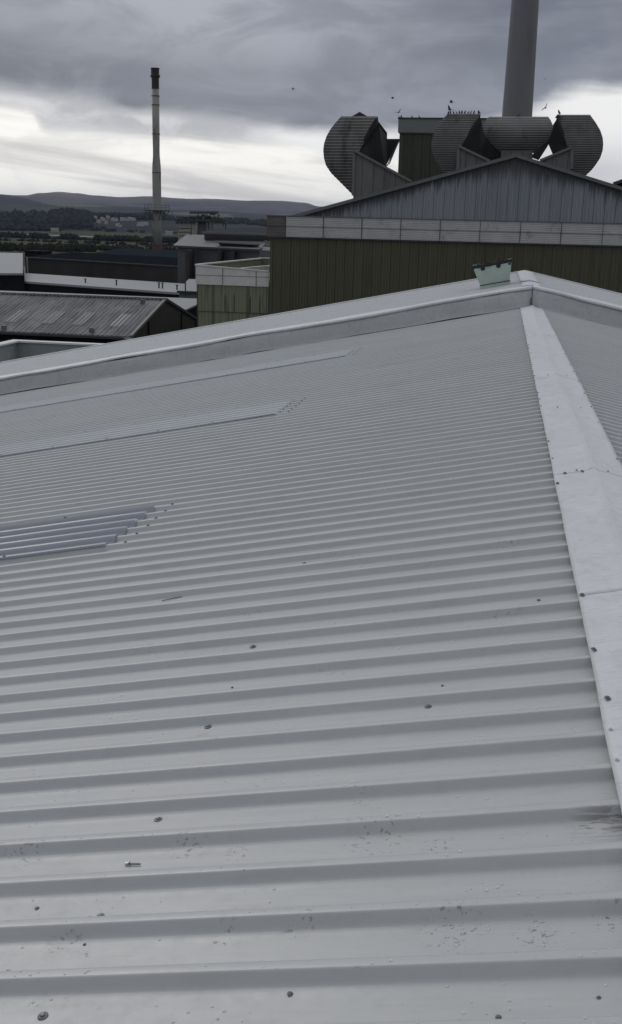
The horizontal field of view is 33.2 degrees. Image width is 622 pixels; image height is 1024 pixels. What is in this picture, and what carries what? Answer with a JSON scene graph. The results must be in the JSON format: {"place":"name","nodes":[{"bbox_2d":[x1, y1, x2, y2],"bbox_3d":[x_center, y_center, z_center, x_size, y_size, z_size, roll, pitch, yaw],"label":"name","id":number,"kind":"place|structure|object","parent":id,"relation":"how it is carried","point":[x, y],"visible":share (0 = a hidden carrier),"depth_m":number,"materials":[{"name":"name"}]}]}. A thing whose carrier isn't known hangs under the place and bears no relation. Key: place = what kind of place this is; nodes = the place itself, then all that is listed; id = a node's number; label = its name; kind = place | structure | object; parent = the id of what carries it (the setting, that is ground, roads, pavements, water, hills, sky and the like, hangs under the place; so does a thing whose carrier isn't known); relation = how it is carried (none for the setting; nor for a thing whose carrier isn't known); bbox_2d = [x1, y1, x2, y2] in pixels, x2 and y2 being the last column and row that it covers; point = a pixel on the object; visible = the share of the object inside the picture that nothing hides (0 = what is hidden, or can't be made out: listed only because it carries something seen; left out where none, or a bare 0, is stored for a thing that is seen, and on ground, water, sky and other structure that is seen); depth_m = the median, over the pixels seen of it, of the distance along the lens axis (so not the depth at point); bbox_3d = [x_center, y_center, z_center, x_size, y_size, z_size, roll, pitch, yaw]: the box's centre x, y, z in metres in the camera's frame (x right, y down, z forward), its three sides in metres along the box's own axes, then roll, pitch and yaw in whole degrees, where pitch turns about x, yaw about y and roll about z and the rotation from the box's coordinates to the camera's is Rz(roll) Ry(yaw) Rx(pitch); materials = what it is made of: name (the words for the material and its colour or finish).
{"place":"outdoors","nodes":[
{"label":"outdoors","id":0,"kind":"place"},
{"bbox_2d":[0,292,196,342],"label":"shed","id":1,"kind":"structure","parent":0,"point":[72,318],"depth_m":81.98,"materials":[{"name":"grey metal"}]},
{"bbox_2d":[0,291,196,327],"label":"shed","id":2,"kind":"structure","parent":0,"point":[189,305],"depth_m":101.54,"materials":[{"name":"grey metal"}]},
{"bbox_2d":[0,231,269,265],"bbox_3d":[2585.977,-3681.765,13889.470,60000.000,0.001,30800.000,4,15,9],"label":"ground","id":3,"kind":"structure","parent":0,"point":[93,233],"depth_m":1091.37,"materials":[{"name":"green plant"}]},
{"bbox_2d":[0,207,95,230],"bbox_3d":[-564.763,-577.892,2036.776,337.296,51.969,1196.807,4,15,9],"label":"woodland","id":4,"kind":"object","parent":3,"relation":"on","point":[61,218],"visible":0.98,"depth_m":2065.46,"materials":[{"name":"green plant"}]},
{"bbox_2d":[51,228,58,231],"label":"house","id":5,"kind":"structure","parent":3,"relation":"on","point":[54,229],"depth_m":1754.78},
{"bbox_2d":[0,241,176,251],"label":"scrub","id":6,"kind":"object","parent":3,"relation":"on","point":[49,246],"visible":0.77,"depth_m":536.95,"materials":[{"name":"green plant"}]},
{"bbox_2d":[0,231,177,245],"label":"hedges","id":7,"kind":"object","parent":3,"relation":"on","point":[95,239],"visible":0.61,"depth_m":897.15,"materials":[{"name":"green plant"}]},
{"bbox_2d":[97,248,177,257],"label":"shed","id":8,"kind":"structure","parent":3,"relation":"on","point":[146,252],"depth_m":231.48,"materials":[{"name":"grey metal"}]},
{"bbox_2d":[165,231,172,234],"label":"house","id":9,"kind":"structure","parent":3,"relation":"on","point":[168,232],"depth_m":1728.13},
{"bbox_2d":[0,195,270,219],"bbox_3d":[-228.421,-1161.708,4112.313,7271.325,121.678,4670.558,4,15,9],"label":"hills","id":10,"kind":"structure","parent":0,"point":[9,204],"depth_m":3698.51,"materials":[{"name":"green plant"}]},
{"bbox_2d":[27,234,269,248],"bbox_3d":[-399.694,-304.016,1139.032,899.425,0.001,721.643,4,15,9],"label":"river","id":11,"kind":"structure","parent":0,"point":[93,236],"depth_m":1189.26,"materials":[{"name":"liquid"}]},
{"bbox_2d":[0,192,322,216],"bbox_3d":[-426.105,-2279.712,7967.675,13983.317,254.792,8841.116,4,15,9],"label":"hills","id":12,"kind":"structure","parent":0,"point":[269,207],"depth_m":7324.45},
{"bbox_2d":[61,219,266,232],"bbox_3d":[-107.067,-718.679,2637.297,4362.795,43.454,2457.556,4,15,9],"label":"hills","id":13,"kind":"structure","parent":0,"point":[167,225],"depth_m":2284.22,"materials":[{"name":"green plant"}]},
{"bbox_2d":[75,211,266,233],"bbox_3d":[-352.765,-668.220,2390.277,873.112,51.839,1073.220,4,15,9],"label":"woodland","id":14,"kind":"object","parent":13,"relation":"on","point":[145,216],"visible":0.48,"depth_m":2572.89,"materials":[{"name":"green plant"}]},
{"bbox_2d":[172,231,269,283],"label":"plant building","id":15,"kind":"structure","parent":0,"point":[206,247],"depth_m":165.28,"materials":[{"name":"grey metal"}]},
{"bbox_2d":[0,305,621,1023],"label":"warehouse","id":16,"kind":"structure","parent":0,"point":[266,517],"depth_m":3.93,"materials":[{"name":"silver metal"}]},
{"bbox_2d":[125,861,140,866],"bbox_3d":[-0.498,0.985,2.921,0.048,0.015,0.012,4,15,9],"label":"loose screw","id":17,"kind":"object","parent":16,"relation":"on","point":[128,863],"visible":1,"depth_m":2.92,"materials":[{"name":"metal"}]},
{"bbox_2d":[0,613,621,1023],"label":"water drops","id":18,"kind":"object","parent":16,"relation":"on","point":[274,889],"visible":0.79,"depth_m":2.55,"materials":[{"name":"white"}]},
{"bbox_2d":[0,258,621,394],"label":"warehouse","id":19,"kind":"structure","parent":0,"point":[496,286],"depth_m":23.02,"materials":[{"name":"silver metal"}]},
{"bbox_2d":[0,0,621,205],"label":"sky","id":20,"kind":"structure","parent":0,"point":[76,81],"materials":[{"name":"grey"}]},
{"label":"yard","id":21,"kind":"structure","parent":0,"visible":0},
{"bbox_2d":[0,253,24,291],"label":"warehouse","id":22,"kind":"structure","parent":21,"relation":"on","point":[12,278],"depth_m":159.17,"materials":[{"name":"white metal"}]},
{"bbox_2d":[24,250,52,256],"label":"outbuilding","id":23,"kind":"structure","parent":21,"relation":"on","point":[33,252],"depth_m":221.55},
{"bbox_2d":[0,339,104,361],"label":"outbuilding","id":24,"kind":"structure","parent":21,"relation":"on","point":[12,349],"depth_m":54.10,"materials":[{"name":"grey metal"}]},
{"bbox_2d":[23,252,177,282],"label":"shed","id":25,"kind":"structure","parent":21,"relation":"on","point":[132,267],"depth_m":199.91,"materials":[{"name":"grey metal"}]},
{"bbox_2d":[24,273,182,297],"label":"shed","id":26,"kind":"structure","parent":21,"relation":"on","point":[62,284],"depth_m":153.89,"materials":[{"name":"white metal"}]},
{"bbox_2d":[144,67,169,249],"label":"chimney","id":27,"kind":"object","parent":21,"relation":"on","point":[157,210],"visible":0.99,"depth_m":247.33,"materials":[{"name":"concrete"}]},
{"bbox_2d":[177,275,196,298],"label":"outbuilding","id":28,"kind":"structure","parent":21,"relation":"on","point":[188,289],"depth_m":120.22,"materials":[{"name":"white metal"}]},
{"bbox_2d":[170,211,226,240],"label":"hopper tower","id":29,"kind":"structure","parent":21,"relation":"on","point":[206,223],"depth_m":183.38,"materials":[{"name":"grey metal"}]},
{"bbox_2d":[195,257,269,326],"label":"factory annex","id":30,"kind":"object","parent":21,"relation":"on","point":[231,290],"visible":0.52,"depth_m":76.42,"materials":[{"name":"green metal"}]},
{"bbox_2d":[266,112,621,314],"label":"factory building","id":31,"kind":"structure","parent":21,"relation":"on","point":[455,197],"depth_m":73.13,"materials":[{"name":"green metal"}]},
{"bbox_2d":[502,0,538,116],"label":"chimney","id":32,"kind":"object","parent":21,"relation":"on","point":[520,71],"visible":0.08,"depth_m":112.88,"materials":[{"name":"concrete"}]},
{"bbox_2d":[613,179,621,186],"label":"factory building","id":33,"kind":"structure","parent":21,"relation":"on","point":[618,182],"depth_m":103.13,"materials":[{"name":"grey metal"}]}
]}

